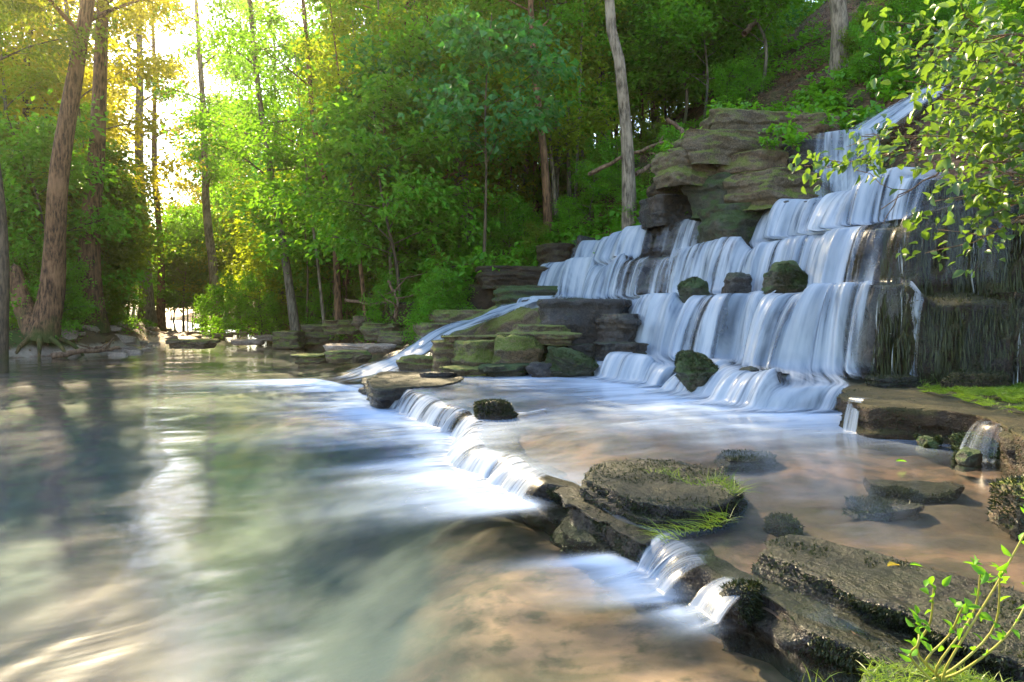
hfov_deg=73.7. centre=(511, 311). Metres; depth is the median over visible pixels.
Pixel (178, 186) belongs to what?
forest tree
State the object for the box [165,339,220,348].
bank stone
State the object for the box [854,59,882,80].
leafy herb
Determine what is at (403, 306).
bank stone
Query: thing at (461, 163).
tree
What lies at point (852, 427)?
thin waterfall
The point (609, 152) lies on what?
leafy shrub
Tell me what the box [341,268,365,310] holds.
leafy shrub
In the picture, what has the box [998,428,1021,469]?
spill stone
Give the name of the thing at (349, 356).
bank stone
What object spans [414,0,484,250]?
slim tree
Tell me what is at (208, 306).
leafy shrub
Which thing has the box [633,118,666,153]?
leafy shrub
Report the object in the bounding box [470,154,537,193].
young tree
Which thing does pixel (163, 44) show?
sky
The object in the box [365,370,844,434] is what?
shelf water
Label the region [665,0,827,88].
young tree
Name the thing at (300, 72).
slim tree
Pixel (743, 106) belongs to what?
leafy herb
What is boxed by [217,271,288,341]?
leafy shrub
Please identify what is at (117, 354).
gravel stone
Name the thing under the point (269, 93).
slim tree
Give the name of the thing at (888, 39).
leafy shrub
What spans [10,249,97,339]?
leafy shrub
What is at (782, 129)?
leafy herb
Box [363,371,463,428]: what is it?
corner stone
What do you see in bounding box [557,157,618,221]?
leafy shrub
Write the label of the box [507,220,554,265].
leafy shrub
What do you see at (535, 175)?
leafy shrub
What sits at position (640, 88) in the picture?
young tree
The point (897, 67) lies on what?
leafy herb
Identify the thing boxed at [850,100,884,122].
leafy herb
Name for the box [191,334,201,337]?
gravel stone
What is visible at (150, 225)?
forest tree
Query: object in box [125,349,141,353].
gravel stone
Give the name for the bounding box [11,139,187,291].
young tree
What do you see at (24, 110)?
tree
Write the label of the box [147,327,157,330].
gravel stone
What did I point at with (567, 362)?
mossy rock
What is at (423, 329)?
bank stone
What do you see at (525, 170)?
slim tree
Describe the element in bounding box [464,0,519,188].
slim tree
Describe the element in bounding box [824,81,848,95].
leafy herb
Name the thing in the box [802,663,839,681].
grass tuft
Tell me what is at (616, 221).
leafy shrub
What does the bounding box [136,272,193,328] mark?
young tree
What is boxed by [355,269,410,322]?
leafy shrub
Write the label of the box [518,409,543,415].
thin waterfall
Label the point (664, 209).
outcrop block
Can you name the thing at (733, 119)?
outcrop block
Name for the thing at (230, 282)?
leafy shrub
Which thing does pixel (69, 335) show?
gravel stone
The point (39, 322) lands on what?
tree
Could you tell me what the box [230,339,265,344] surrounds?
bank stone
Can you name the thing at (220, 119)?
forest tree
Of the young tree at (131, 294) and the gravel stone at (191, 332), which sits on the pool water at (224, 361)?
the gravel stone at (191, 332)
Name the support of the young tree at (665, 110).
on the hillside
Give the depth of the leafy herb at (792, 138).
13.45 m
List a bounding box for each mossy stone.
[913,433,943,453]
[946,431,1000,468]
[949,447,982,471]
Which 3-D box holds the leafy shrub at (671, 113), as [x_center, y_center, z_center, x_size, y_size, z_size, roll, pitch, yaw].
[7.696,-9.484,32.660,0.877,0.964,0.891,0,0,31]
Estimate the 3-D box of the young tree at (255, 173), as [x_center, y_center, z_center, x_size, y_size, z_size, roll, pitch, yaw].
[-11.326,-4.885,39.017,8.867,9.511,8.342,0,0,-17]
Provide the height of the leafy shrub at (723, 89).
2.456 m
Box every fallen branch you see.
[50,337,120,358]
[345,294,413,316]
[380,275,412,320]
[588,120,680,175]
[635,147,669,176]
[666,117,684,137]
[741,2,785,36]
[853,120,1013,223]
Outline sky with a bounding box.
[3,0,814,316]
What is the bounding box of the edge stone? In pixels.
[985,474,1023,540]
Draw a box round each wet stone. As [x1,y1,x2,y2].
[714,448,778,473]
[717,577,767,632]
[762,511,805,536]
[841,494,924,521]
[863,477,964,503]
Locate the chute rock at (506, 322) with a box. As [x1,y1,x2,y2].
[474,306,540,334]
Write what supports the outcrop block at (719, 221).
on the hillside
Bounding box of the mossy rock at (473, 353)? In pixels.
[451,339,494,366]
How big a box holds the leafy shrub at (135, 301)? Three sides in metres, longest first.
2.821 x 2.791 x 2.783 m
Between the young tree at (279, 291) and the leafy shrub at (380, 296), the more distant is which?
the young tree at (279, 291)
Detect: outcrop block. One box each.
[637,194,692,229]
[646,183,686,197]
[651,147,716,194]
[670,129,785,164]
[681,172,732,221]
[696,202,773,245]
[699,108,809,138]
[715,149,788,173]
[722,167,833,210]
[781,112,840,142]
[782,139,843,173]
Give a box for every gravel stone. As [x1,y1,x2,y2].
[52,345,82,354]
[61,329,77,340]
[75,324,99,332]
[108,352,127,355]
[110,327,121,331]
[115,334,136,343]
[120,346,137,350]
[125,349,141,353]
[138,340,155,344]
[142,347,153,350]
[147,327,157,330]
[164,336,177,339]
[186,331,199,334]
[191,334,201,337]
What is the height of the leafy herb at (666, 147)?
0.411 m
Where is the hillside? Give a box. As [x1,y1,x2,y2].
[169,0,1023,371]
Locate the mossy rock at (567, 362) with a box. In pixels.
[545,345,598,376]
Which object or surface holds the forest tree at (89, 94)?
on the stream bed
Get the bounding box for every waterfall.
[386,389,465,432]
[426,415,547,499]
[516,167,936,412]
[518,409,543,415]
[619,534,699,595]
[688,578,731,623]
[815,129,878,196]
[842,398,863,433]
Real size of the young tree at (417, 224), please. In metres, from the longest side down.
7.339 x 6.220 x 6.075 m
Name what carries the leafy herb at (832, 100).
on the hillside
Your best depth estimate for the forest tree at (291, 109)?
42.74 m
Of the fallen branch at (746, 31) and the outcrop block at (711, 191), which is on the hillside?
the fallen branch at (746, 31)
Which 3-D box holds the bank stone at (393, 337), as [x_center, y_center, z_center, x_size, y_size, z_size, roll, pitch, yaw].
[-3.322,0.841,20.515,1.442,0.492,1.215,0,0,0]
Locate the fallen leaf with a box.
[887,561,898,565]
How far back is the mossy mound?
2.16 m
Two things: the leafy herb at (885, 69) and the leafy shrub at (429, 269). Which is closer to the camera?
the leafy herb at (885, 69)
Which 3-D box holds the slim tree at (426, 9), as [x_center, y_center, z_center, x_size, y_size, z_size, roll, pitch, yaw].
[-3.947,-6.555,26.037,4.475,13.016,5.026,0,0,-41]
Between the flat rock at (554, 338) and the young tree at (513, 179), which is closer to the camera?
the flat rock at (554, 338)
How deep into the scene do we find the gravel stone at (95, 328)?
26.30 m
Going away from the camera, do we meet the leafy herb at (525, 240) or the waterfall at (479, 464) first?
the waterfall at (479, 464)
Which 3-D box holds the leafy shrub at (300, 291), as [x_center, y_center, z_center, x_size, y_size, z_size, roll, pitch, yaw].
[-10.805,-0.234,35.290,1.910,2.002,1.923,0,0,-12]
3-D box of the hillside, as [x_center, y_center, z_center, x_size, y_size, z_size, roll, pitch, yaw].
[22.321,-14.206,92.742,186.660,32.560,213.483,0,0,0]
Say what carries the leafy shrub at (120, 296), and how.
on the stream bed
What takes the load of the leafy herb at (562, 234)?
on the hillside
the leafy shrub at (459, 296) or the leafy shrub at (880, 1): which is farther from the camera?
the leafy shrub at (880, 1)
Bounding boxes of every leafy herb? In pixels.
[466,255,493,277]
[497,251,529,265]
[509,241,536,264]
[518,235,532,249]
[528,254,538,265]
[545,229,561,242]
[547,222,574,242]
[561,222,589,241]
[566,220,591,235]
[569,232,602,239]
[587,220,603,234]
[591,204,614,228]
[591,209,615,230]
[593,229,610,239]
[606,220,618,233]
[608,205,621,224]
[616,211,638,227]
[632,216,640,225]
[636,185,650,197]
[659,140,680,153]
[706,95,742,114]
[734,95,765,109]
[759,131,779,149]
[762,110,802,140]
[766,101,791,110]
[771,102,793,111]
[781,127,811,151]
[787,96,824,113]
[792,79,827,102]
[799,86,825,107]
[806,71,839,96]
[808,109,841,133]
[811,78,835,92]
[812,105,838,114]
[813,93,844,110]
[816,91,847,111]
[818,96,845,112]
[821,89,864,113]
[822,66,853,89]
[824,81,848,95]
[835,104,884,133]
[838,122,849,136]
[840,66,862,80]
[848,133,860,144]
[849,69,878,86]
[849,147,860,160]
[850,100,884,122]
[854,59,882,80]
[856,54,885,72]
[860,107,887,124]
[864,75,891,97]
[871,68,913,92]
[871,117,889,134]
[874,85,903,105]
[880,69,921,93]
[881,56,909,70]
[883,62,918,83]
[888,33,918,54]
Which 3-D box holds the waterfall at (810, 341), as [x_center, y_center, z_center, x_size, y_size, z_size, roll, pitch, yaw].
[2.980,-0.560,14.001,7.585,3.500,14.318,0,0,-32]
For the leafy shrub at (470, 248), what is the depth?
23.33 m
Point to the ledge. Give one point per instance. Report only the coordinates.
(826, 645)
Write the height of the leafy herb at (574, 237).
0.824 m
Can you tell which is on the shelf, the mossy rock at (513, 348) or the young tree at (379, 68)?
the mossy rock at (513, 348)
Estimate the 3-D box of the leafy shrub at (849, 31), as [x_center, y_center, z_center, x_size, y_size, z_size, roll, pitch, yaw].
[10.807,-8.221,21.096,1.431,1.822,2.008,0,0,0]
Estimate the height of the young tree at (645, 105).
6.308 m
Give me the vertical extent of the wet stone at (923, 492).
0.174 m
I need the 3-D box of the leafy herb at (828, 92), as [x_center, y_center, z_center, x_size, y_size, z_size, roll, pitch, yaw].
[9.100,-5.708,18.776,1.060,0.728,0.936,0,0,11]
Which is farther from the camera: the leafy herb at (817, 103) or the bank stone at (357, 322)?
the bank stone at (357, 322)
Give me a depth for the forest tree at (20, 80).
29.89 m
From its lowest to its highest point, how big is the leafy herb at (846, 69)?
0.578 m
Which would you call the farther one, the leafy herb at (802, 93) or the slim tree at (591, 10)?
the slim tree at (591, 10)
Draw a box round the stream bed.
[0,306,791,681]
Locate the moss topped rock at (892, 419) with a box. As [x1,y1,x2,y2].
[836,384,1023,477]
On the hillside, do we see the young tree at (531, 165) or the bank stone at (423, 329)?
the young tree at (531, 165)
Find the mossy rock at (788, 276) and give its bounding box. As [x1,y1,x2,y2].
[760,260,807,295]
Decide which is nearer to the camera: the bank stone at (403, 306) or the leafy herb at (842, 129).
the leafy herb at (842, 129)
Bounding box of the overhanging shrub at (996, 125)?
[788,0,1023,277]
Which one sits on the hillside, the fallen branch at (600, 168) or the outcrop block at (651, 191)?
the fallen branch at (600, 168)
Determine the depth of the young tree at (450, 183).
28.75 m
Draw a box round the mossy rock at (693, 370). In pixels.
[673,349,718,392]
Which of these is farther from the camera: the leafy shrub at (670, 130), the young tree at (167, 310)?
the young tree at (167, 310)
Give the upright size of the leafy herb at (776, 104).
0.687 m
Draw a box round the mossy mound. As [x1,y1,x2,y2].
[861,668,986,681]
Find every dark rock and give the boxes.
[419,371,456,377]
[526,361,554,377]
[593,313,641,341]
[593,341,648,360]
[676,276,709,305]
[721,272,752,296]
[739,366,758,371]
[864,373,920,387]
[940,368,1012,391]
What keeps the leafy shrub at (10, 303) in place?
on the stream bed
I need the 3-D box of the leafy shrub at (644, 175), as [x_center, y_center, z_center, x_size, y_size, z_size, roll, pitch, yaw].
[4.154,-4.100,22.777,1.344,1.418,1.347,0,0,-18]
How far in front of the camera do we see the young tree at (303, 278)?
28.97 m
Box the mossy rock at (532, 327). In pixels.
[510,324,570,357]
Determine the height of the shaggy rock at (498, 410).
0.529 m
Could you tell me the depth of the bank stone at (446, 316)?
18.96 m
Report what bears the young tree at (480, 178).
on the hillside
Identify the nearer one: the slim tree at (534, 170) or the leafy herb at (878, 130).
the leafy herb at (878, 130)
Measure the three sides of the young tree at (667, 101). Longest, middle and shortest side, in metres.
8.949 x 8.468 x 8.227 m
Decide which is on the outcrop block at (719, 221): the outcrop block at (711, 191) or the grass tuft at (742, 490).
the outcrop block at (711, 191)
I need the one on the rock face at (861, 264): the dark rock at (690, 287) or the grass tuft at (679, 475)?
the dark rock at (690, 287)
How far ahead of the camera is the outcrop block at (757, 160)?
13.95 m
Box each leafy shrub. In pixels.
[9,244,91,329]
[9,245,38,329]
[9,265,74,328]
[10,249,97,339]
[34,256,109,328]
[35,265,106,333]
[66,258,122,323]
[101,254,145,320]
[104,283,131,319]
[104,289,128,326]
[108,282,149,327]
[115,302,136,319]
[121,284,145,319]
[190,282,237,338]
[191,271,272,338]
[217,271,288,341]
[270,302,286,321]
[278,303,287,324]
[284,289,309,320]
[285,283,331,323]
[287,292,318,323]
[299,281,350,330]
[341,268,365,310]
[348,259,387,315]
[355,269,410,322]
[360,266,413,313]
[368,269,403,311]
[386,269,418,301]
[397,283,450,354]
[402,296,422,316]
[403,266,475,333]
[404,273,462,320]
[412,248,463,302]
[417,258,454,307]
[418,233,455,282]
[422,252,458,290]
[440,277,478,309]
[445,227,490,279]
[446,222,474,251]
[457,236,487,270]
[461,214,508,252]
[467,237,493,274]
[475,202,508,240]
[476,190,503,236]
[480,190,533,257]
[493,194,542,245]
[504,181,531,219]
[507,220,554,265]
[514,162,566,211]
[520,169,542,205]
[520,227,556,265]
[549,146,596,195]
[550,199,589,236]
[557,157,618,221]
[559,160,585,197]
[560,151,573,191]
[565,238,575,244]
[568,137,620,191]
[589,133,646,190]
[589,164,621,202]
[600,135,639,171]
[604,176,646,217]
[612,217,621,232]
[617,187,646,229]
[618,168,652,194]
[632,115,649,135]
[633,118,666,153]
[645,119,688,181]
[646,124,684,183]
[663,103,680,120]
[703,53,764,109]
[716,53,777,104]
[833,8,896,73]
[840,9,894,61]
[841,19,915,80]
[841,54,877,89]
[848,1,874,22]
[852,3,886,42]
[859,26,897,60]
[867,0,892,4]
[874,0,926,31]
[877,0,911,28]
[889,0,956,36]
[903,0,954,49]
[933,3,972,37]
[935,0,969,23]
[950,0,1009,23]
[950,0,1022,36]
[957,0,1023,54]
[1000,0,1023,28]
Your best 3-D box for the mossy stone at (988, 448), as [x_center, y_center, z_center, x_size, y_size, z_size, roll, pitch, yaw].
[3.967,1.169,5.802,0.384,0.298,0.492,0,0,-34]
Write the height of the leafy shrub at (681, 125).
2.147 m
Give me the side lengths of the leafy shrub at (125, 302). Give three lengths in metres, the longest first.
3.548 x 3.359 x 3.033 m
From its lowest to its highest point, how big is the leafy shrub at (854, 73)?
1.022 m
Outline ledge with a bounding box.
[358,378,988,681]
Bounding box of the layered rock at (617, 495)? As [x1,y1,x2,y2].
[549,458,749,611]
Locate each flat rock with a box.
[396,354,432,369]
[438,365,487,376]
[440,334,495,346]
[478,363,529,376]
[496,331,581,345]
[563,343,595,356]
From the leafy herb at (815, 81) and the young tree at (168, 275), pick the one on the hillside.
the leafy herb at (815, 81)
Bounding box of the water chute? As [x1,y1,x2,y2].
[339,297,555,379]
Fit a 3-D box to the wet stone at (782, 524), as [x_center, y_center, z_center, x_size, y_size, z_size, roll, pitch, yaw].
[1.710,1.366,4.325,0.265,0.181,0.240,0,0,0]
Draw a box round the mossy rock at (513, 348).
[492,333,544,363]
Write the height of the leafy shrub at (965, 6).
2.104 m
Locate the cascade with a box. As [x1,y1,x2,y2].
[846,83,947,134]
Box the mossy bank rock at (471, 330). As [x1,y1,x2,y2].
[442,306,500,339]
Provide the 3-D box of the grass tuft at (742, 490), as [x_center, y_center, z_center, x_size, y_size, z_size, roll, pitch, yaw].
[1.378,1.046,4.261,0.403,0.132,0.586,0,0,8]
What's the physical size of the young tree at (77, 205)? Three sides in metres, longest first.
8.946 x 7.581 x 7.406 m
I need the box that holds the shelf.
[435,385,1023,636]
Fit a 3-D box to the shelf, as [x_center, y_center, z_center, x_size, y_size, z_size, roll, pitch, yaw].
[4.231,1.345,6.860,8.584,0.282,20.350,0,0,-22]
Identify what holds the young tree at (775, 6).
on the hillside
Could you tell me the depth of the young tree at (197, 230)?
49.04 m
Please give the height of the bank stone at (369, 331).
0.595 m
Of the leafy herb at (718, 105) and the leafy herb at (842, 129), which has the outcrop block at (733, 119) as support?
the leafy herb at (718, 105)
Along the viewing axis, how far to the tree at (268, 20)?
25.42 m
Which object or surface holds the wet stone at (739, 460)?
on the shelf
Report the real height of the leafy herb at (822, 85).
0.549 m
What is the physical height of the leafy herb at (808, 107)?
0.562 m
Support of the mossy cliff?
on the stream bed
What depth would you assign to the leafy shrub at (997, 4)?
16.00 m
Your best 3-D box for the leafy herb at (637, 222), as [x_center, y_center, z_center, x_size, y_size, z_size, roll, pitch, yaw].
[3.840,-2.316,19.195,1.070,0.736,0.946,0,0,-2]
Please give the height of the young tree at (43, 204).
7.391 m
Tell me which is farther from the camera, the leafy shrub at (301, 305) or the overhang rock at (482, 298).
the leafy shrub at (301, 305)
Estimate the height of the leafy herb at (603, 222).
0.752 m
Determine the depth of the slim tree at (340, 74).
27.10 m
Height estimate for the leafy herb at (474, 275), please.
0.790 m
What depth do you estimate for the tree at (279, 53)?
30.12 m
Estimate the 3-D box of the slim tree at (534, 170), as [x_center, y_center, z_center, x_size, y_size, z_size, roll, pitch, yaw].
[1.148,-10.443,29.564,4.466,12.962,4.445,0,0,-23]
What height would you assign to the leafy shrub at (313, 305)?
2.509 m
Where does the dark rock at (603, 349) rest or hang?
on the shelf
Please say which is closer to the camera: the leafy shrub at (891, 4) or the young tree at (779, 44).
the leafy shrub at (891, 4)
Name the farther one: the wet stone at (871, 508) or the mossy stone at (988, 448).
the mossy stone at (988, 448)
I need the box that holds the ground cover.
[9,0,1023,342]
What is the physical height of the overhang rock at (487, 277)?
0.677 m
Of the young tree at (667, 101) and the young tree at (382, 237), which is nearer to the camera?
the young tree at (382, 237)
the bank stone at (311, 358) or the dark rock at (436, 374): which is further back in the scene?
the bank stone at (311, 358)
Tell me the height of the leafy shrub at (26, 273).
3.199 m
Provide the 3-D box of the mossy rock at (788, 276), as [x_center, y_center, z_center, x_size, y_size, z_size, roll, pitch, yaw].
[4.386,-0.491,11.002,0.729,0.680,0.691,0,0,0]
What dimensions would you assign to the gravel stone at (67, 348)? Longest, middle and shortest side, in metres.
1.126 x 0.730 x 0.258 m
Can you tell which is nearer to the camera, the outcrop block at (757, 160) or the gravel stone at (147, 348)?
the outcrop block at (757, 160)
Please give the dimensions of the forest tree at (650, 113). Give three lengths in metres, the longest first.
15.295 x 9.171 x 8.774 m
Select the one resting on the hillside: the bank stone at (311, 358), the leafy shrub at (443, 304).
the leafy shrub at (443, 304)
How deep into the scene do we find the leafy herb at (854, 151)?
15.59 m
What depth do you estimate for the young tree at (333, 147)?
21.32 m
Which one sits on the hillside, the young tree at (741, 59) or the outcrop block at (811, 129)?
the young tree at (741, 59)
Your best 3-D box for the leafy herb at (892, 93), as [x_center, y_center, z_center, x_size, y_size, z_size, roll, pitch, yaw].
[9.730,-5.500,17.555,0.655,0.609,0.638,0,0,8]
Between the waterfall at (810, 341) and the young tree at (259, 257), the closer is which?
the waterfall at (810, 341)
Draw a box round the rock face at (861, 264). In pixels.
[521,175,889,410]
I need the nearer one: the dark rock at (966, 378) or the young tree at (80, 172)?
the dark rock at (966, 378)
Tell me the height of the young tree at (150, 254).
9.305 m
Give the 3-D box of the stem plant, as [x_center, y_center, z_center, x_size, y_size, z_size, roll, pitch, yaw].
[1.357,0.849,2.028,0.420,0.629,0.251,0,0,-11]
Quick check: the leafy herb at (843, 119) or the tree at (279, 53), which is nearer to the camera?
the leafy herb at (843, 119)
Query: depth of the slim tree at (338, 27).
23.69 m
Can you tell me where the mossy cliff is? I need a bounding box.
[870,175,1023,386]
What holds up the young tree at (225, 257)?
on the stream bed
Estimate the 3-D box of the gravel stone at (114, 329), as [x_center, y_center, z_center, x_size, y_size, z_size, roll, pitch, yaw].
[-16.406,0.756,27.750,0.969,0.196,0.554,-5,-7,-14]
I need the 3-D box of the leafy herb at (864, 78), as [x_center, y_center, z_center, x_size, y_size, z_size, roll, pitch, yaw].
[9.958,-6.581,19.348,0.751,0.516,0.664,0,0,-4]
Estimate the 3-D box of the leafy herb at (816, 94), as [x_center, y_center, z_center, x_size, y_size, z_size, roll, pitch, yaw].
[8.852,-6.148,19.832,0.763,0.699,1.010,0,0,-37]
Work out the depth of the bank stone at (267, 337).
30.64 m
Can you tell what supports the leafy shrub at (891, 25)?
on the hillside
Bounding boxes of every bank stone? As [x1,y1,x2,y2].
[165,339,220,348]
[214,333,233,336]
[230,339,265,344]
[254,334,272,340]
[272,330,305,348]
[290,352,327,364]
[300,324,333,343]
[322,319,360,333]
[323,343,396,352]
[324,350,371,363]
[351,316,383,329]
[359,322,405,339]
[377,331,415,346]
[394,302,420,321]
[413,322,449,340]
[428,309,484,322]
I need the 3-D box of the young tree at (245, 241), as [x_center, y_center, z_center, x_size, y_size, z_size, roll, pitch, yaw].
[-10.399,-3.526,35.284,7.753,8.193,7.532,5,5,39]
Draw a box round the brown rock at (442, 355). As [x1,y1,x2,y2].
[430,339,453,370]
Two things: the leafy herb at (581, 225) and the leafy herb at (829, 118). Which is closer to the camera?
the leafy herb at (829, 118)
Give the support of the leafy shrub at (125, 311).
on the stream bed
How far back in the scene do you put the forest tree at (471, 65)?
28.72 m
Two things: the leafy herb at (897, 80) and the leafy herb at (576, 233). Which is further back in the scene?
the leafy herb at (576, 233)
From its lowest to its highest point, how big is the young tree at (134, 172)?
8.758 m
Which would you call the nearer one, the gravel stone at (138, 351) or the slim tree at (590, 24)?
the gravel stone at (138, 351)
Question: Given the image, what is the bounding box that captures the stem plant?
[898,497,1023,681]
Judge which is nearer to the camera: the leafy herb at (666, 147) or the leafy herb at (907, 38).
the leafy herb at (666, 147)
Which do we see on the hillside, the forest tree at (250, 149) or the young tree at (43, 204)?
the forest tree at (250, 149)
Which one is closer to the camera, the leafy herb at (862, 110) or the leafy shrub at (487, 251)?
the leafy herb at (862, 110)
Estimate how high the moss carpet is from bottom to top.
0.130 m
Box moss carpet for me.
[918,381,1023,412]
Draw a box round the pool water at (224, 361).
[0,320,697,623]
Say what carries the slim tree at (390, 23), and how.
on the hillside
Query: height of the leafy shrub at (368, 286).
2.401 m
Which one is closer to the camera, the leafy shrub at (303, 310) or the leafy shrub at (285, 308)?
the leafy shrub at (303, 310)
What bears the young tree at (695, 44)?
on the hillside
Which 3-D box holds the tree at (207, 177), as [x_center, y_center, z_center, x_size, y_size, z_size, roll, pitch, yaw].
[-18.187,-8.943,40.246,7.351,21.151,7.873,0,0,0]
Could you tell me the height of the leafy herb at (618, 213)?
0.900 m
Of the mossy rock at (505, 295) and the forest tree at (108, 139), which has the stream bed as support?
the forest tree at (108, 139)
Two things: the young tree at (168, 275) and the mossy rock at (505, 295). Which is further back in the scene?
the young tree at (168, 275)
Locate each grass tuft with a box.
[625,500,739,542]
[644,461,709,486]
[700,469,766,495]
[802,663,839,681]
[855,650,1023,681]
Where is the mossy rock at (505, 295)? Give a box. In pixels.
[492,285,567,312]
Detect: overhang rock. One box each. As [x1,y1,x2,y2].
[462,284,496,309]
[475,265,547,288]
[536,243,575,265]
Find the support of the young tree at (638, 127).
on the hillside
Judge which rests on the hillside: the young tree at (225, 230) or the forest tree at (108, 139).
the young tree at (225, 230)
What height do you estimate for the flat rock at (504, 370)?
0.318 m
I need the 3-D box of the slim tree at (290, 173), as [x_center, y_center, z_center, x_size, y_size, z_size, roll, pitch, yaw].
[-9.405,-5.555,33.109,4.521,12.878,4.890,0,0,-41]
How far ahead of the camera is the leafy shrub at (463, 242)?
25.44 m
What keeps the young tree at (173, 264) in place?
on the stream bed
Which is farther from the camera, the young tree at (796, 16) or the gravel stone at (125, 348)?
the young tree at (796, 16)
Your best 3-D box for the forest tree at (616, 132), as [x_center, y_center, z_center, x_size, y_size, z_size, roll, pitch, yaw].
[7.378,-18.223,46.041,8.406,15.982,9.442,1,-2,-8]
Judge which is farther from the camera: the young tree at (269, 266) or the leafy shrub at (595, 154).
the young tree at (269, 266)
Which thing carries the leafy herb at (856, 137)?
on the hillside
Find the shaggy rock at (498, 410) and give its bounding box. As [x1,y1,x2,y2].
[472,398,518,425]
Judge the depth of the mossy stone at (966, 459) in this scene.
5.34 m
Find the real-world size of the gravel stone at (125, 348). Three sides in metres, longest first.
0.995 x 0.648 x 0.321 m
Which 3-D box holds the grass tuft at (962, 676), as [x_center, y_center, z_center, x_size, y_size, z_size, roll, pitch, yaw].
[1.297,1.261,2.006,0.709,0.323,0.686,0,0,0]
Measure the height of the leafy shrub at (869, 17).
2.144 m
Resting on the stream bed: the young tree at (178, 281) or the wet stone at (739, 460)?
the young tree at (178, 281)
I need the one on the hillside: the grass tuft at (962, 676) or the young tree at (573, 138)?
the young tree at (573, 138)
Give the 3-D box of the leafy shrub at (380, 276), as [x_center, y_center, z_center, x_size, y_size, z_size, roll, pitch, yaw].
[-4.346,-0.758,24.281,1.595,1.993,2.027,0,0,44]
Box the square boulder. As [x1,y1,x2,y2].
[536,298,631,358]
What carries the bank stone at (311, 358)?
on the pool water at (224, 361)
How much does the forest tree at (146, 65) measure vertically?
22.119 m
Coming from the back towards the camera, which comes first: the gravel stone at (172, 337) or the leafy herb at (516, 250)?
the gravel stone at (172, 337)
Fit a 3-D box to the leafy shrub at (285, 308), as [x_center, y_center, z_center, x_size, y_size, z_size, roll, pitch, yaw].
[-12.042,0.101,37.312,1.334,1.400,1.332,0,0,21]
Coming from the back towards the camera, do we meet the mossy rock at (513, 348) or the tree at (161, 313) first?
the tree at (161, 313)
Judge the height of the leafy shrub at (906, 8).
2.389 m
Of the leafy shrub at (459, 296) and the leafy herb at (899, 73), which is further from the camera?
the leafy shrub at (459, 296)
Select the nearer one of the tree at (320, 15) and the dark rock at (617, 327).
the dark rock at (617, 327)
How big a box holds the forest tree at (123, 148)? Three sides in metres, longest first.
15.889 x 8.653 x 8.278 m
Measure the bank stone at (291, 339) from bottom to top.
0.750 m
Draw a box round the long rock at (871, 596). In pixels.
[712,534,1023,681]
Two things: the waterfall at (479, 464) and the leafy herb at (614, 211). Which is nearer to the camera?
the waterfall at (479, 464)
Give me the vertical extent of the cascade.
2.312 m
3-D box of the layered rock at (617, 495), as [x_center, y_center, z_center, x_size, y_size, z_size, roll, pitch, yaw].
[1.078,1.592,5.059,1.549,0.872,1.934,0,0,-24]
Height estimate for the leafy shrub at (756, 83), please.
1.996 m
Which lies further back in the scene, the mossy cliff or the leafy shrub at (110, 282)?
the leafy shrub at (110, 282)
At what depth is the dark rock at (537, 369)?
12.21 m
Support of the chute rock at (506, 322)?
on the stream bed
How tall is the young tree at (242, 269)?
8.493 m
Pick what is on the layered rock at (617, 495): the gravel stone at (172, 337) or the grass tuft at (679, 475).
the grass tuft at (679, 475)
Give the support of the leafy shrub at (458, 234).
on the hillside
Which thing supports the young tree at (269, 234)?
on the hillside
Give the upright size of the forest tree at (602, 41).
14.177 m
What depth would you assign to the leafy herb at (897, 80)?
17.73 m
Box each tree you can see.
[0,0,91,217]
[0,0,130,359]
[0,0,148,181]
[0,0,207,232]
[0,1,136,145]
[0,5,87,109]
[0,41,143,254]
[0,88,165,300]
[0,110,144,274]
[0,151,113,279]
[1,0,146,177]
[2,155,77,270]
[7,177,44,267]
[10,0,203,356]
[11,127,171,276]
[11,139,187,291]
[17,65,147,144]
[33,154,170,286]
[57,0,175,333]
[86,1,197,322]
[90,70,144,174]
[106,119,159,259]
[107,14,217,331]
[108,262,146,306]
[113,165,161,276]
[116,131,149,214]
[121,0,271,336]
[131,198,167,315]
[133,203,235,330]
[134,199,253,316]
[135,239,188,327]
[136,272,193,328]
[137,245,217,329]
[149,0,347,347]
[150,95,250,325]
[152,126,259,317]
[153,216,230,322]
[168,200,265,318]
[169,241,241,313]
[178,306,221,326]
[181,229,251,324]
[185,41,300,310]
[192,83,261,208]
[194,0,325,315]
[202,0,380,340]
[207,27,324,262]
[210,179,327,314]
[217,198,254,320]
[218,142,341,346]
[218,172,303,319]
[227,144,323,255]
[228,167,341,289]
[230,166,348,318]
[242,273,299,305]
[247,18,339,340]
[251,215,323,290]
[252,149,423,318]
[257,156,356,316]
[261,81,343,322]
[264,39,521,322]
[265,0,586,257]
[268,3,371,311]
[273,0,399,315]
[273,58,327,154]
[280,34,349,315]
[284,183,419,309]
[286,49,350,311]
[293,123,472,277]
[297,3,406,130]
[297,34,476,311]
[302,0,431,269]
[303,4,403,314]
[305,0,449,314]
[315,121,463,264]
[345,199,451,280]
[358,0,448,278]
[367,0,522,255]
[367,0,579,237]
[371,0,496,254]
[394,0,584,265]
[409,152,482,247]
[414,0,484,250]
[429,66,541,223]
[433,0,604,240]
[434,127,490,232]
[444,0,602,235]
[448,0,583,169]
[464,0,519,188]
[469,0,659,211]
[470,2,633,213]
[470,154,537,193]
[476,0,586,218]
[494,0,569,214]
[505,90,588,180]
[514,0,627,201]
[522,3,587,191]
[537,0,642,188]
[547,33,653,148]
[554,0,790,128]
[573,0,626,203]
[575,14,726,141]
[585,86,657,147]
[591,12,608,144]
[605,0,637,229]
[609,107,664,130]
[613,2,751,126]
[615,89,683,129]
[618,8,770,109]
[627,0,753,103]
[628,0,794,119]
[631,104,667,130]
[634,83,694,118]
[650,100,657,129]
[657,0,828,94]
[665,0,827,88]
[718,2,810,60]
[760,2,810,49]
[776,0,822,30]
[827,0,850,79]

